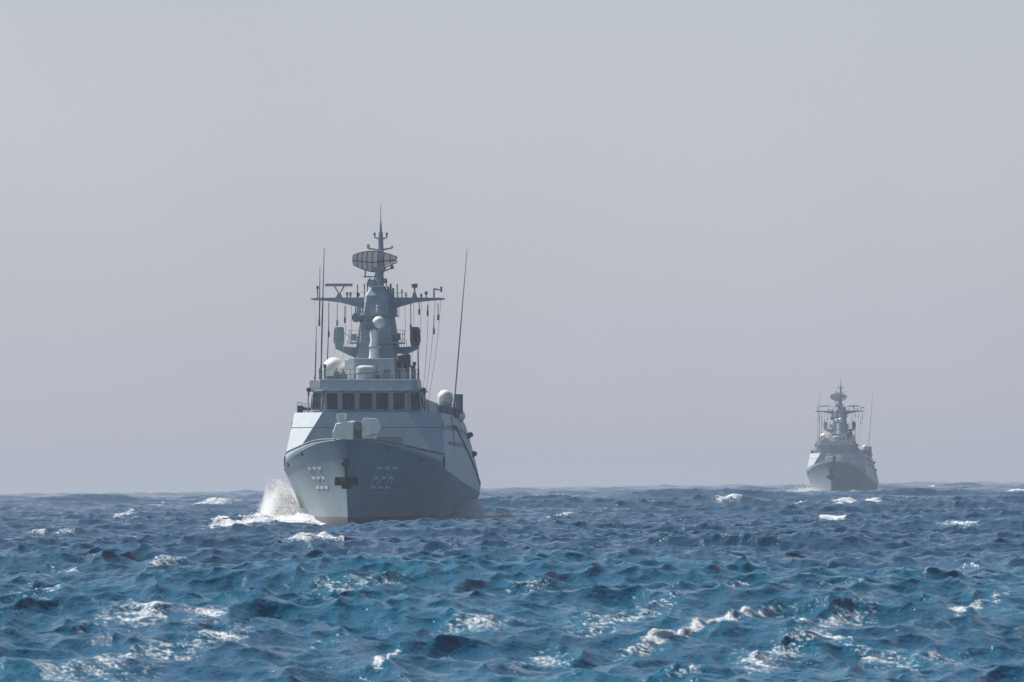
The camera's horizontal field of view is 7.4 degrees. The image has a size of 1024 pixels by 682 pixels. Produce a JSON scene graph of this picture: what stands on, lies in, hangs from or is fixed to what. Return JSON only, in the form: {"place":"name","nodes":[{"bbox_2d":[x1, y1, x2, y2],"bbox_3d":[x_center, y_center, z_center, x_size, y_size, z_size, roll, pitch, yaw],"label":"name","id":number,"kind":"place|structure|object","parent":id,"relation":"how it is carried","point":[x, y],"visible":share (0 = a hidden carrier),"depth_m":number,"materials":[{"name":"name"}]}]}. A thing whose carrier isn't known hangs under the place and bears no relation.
{"place":"outdoors","nodes":[
{"label":"outdoors","id":0,"kind":"place"},
{"bbox_2d":[0,481,1023,681],"bbox_3d":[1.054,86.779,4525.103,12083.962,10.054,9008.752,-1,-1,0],"label":"sea","id":1,"kind":"structure","parent":0,"point":[907,582],"depth_m":185.28,"materials":[{"name":"liquid"}]},
{"bbox_2d":[219,501,304,516],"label":"bow wash","id":2,"kind":"object","parent":1,"relation":"on","point":[280,514],"visible":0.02,"depth_m":544.58,"materials":[{"name":"white liquid"}]},
{"bbox_2d":[264,479,300,515],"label":"bow spray","id":3,"kind":"object","parent":1,"relation":"on","point":[283,500],"visible":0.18,"depth_m":543.93,"materials":[{"name":"white liquid"}]},
{"bbox_2d":[284,206,480,524],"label":"warship","id":4,"kind":"object","parent":1,"relation":"on","point":[376,434],"visible":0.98,"depth_m":545.80,"materials":[{"name":"paint"}]},
{"bbox_2d":[407,434,417,446],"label":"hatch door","id":5,"kind":"structure","parent":4,"relation":"in","point":[412,439],"depth_m":544.18,"materials":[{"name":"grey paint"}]},
{"bbox_2d":[444,480,486,519],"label":"side spray","id":6,"kind":"object","parent":1,"relation":"on","point":[468,512],"visible":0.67,"depth_m":576.48,"materials":[{"name":"white liquid"}]},
{"bbox_2d":[787,484,825,491],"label":"spray","id":7,"kind":"object","parent":1,"relation":"on","point":[807,489],"visible":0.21,"depth_m":1495.69,"materials":[{"name":"white liquid"}]},
{"bbox_2d":[807,382,878,490],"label":"warship","id":8,"kind":"object","parent":1,"relation":"on","point":[839,459],"visible":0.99,"depth_m":1495.77,"materials":[{"name":"grey paint"}]},
{"bbox_2d":[0,0,1023,494],"label":"sky","id":9,"kind":"structure","parent":0,"point":[681,226],"materials":[{"name":"grey"}]}
]}

